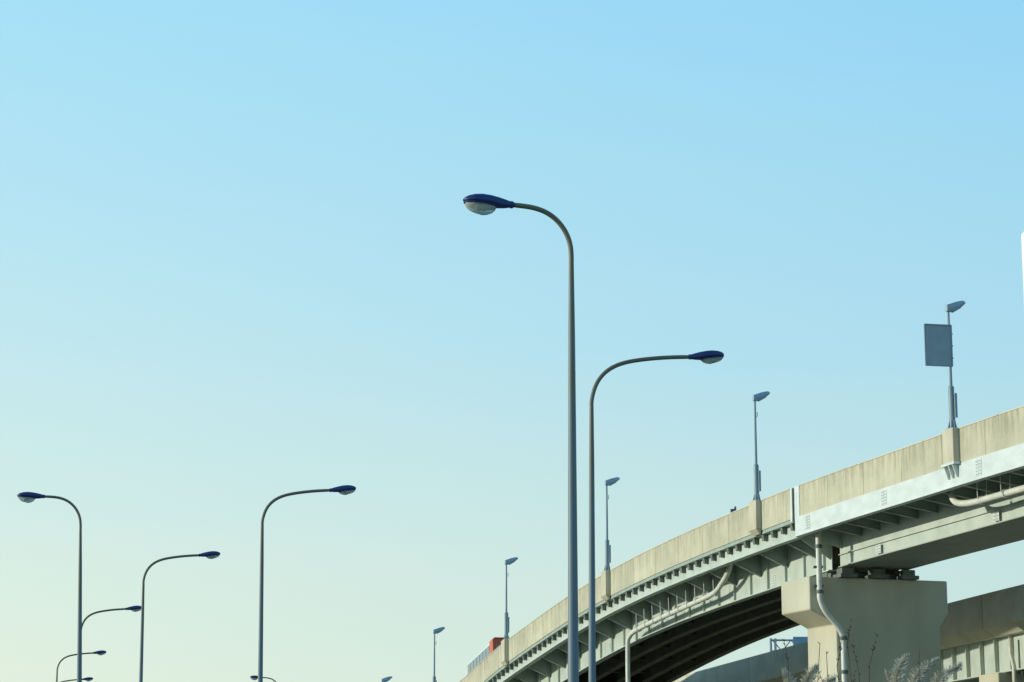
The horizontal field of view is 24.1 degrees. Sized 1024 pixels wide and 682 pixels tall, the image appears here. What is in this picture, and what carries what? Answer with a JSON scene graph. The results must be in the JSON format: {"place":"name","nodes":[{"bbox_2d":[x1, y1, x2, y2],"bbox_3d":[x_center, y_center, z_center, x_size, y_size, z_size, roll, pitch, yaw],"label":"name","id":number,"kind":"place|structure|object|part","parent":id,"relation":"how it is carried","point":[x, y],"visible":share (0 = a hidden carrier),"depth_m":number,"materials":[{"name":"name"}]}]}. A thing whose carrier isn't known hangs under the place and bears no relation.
{"place":"outdoors","nodes":[
{"label":"outdoors","id":0,"kind":"place"},
{"bbox_2d":[0,0,1023,681],"label":"sky","id":1,"kind":"structure","parent":0,"point":[245,265],"materials":[{"name":"blue"}]},
{"bbox_2d":[782,662,836,681],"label":"pampas grass","id":2,"kind":"object","parent":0,"point":[814,671],"depth_m":20.19,"materials":[{"name":"beige plant"}]},
{"bbox_2d":[884,652,962,681],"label":"pampas grass","id":3,"kind":"object","parent":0,"point":[891,677],"depth_m":19.85,"materials":[{"name":"beige plant"}]},
{"bbox_2d":[1021,232,1023,291],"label":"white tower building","id":4,"kind":"structure","parent":0,"point":[1022,239],"depth_m":211.85,"materials":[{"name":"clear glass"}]},
{"label":"ground","id":5,"kind":"structure","parent":0,"visible":0},
{"bbox_2d":[250,675,275,681],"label":"street lamp","id":6,"kind":"object","parent":5,"relation":"on","point":[254,677],"visible":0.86,"depth_m":145.33,"materials":[{"name":"blue metal"}]},
{"bbox_2d":[459,405,1023,681],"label":"elevated highway","id":7,"kind":"structure","parent":5,"relation":"on","point":[824,559],"depth_m":166.26,"materials":[{"name":"concrete"}]},
{"bbox_2d":[381,676,391,681],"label":"highway lamp","id":8,"kind":"object","parent":7,"relation":"on","point":[386,679],"visible":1,"depth_m":290.50,"materials":[{"name":"metal"}]},
{"bbox_2d":[433,627,444,681],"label":"highway lamp","id":9,"kind":"object","parent":7,"relation":"on","point":[438,630],"visible":1,"depth_m":261.55,"materials":[{"name":"metal"}]},
{"bbox_2d":[467,637,509,673],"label":"truck","id":10,"kind":"object","parent":7,"relation":"on","point":[486,651],"visible":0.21,"depth_m":242.42,"materials":[{"name":"red paint"}]},
{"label":"windows","id":11,"kind":"part","parent":10,"relation":"part of","materials":[{"name":"white glass"}]},
{"bbox_2d":[504,557,517,638],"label":"highway lamp","id":12,"kind":"object","parent":7,"relation":"on","point":[506,617],"visible":1,"depth_m":232.34,"materials":[{"name":"metal"}]},
{"bbox_2d":[604,477,619,570],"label":"highway lamp","id":13,"kind":"object","parent":7,"relation":"on","point":[610,482],"visible":1,"depth_m":203.27,"materials":[{"name":"metal"}]},
{"bbox_2d":[752,391,769,500],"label":"highway lamp","id":14,"kind":"object","parent":7,"relation":"on","point":[758,397],"visible":1,"depth_m":172.65,"materials":[{"name":"metal"}]},
{"bbox_2d":[945,301,964,429],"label":"highway lamp","id":15,"kind":"object","parent":7,"relation":"on","point":[952,395],"visible":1,"depth_m":146.07,"materials":[{"name":"metal"}]},
{"bbox_2d":[924,323,953,366],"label":"road sign","id":16,"kind":"object","parent":15,"relation":"attached to","point":[938,347],"visible":1,"depth_m":146.44,"materials":[{"name":"metal"}]},
{"bbox_2d":[673,584,1023,681],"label":"elevated highway","id":17,"kind":"structure","parent":5,"relation":"on","point":[982,638],"depth_m":180.28,"materials":[{"name":"concrete"}]},
{"bbox_2d":[769,637,807,651],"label":"sign gantry","id":18,"kind":"object","parent":17,"relation":"on","point":[796,640],"visible":0.2,"depth_m":260.43,"materials":[{"name":"metal"}]},
{"bbox_2d":[782,620,920,681],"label":"bare shrub","id":19,"kind":"object","parent":5,"relation":"on","point":[839,658],"visible":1,"depth_m":19.35,"materials":[{"name":"plant"}]},
{"bbox_3d":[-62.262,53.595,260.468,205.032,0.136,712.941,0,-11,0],"label":"pavement","id":20,"kind":"structure","parent":0,"visible":0},
{"bbox_2d":[61,677,92,681],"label":"street lamp","id":21,"kind":"object","parent":20,"relation":"on","point":[88,678],"visible":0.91,"depth_m":149.23,"materials":[{"name":"blue metal"}]},
{"bbox_2d":[56,650,105,681],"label":"street lamp","id":22,"kind":"object","parent":20,"relation":"on","point":[101,652],"visible":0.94,"depth_m":125.43,"materials":[{"name":"grey metal"}]},
{"bbox_2d":[258,485,355,681],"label":"street lamp","id":23,"kind":"object","parent":20,"relation":"on","point":[345,489],"visible":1,"depth_m":62.99,"materials":[{"name":"grey metal"}]},
{"bbox_2d":[588,350,723,681],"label":"street lamp","id":24,"kind":"object","parent":20,"relation":"on","point":[710,356],"visible":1,"depth_m":45.31,"materials":[{"name":"grey metal"}]},
{"label":"road","id":25,"kind":"structure","parent":0,"visible":0},
{"bbox_2d":[17,492,81,681],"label":"street lamp","id":26,"kind":"object","parent":25,"relation":"on","point":[28,497],"visible":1,"depth_m":64.12,"materials":[{"name":"grey metal"}]},
{"bbox_2d":[82,606,140,626],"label":"street lamp","id":27,"kind":"object","parent":25,"relation":"on","point":[135,608],"visible":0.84,"depth_m":99.53,"materials":[{"name":"grey metal"}]},
{"bbox_2d":[139,551,219,681],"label":"street lamp","id":28,"kind":"object","parent":25,"relation":"on","point":[212,554],"visible":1,"depth_m":78.72,"materials":[{"name":"grey metal"}]},
{"bbox_2d":[463,194,578,681],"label":"street lamp","id":29,"kind":"object","parent":25,"relation":"on","point":[483,204],"visible":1,"depth_m":33.35,"materials":[{"name":"grey metal"}]}
]}

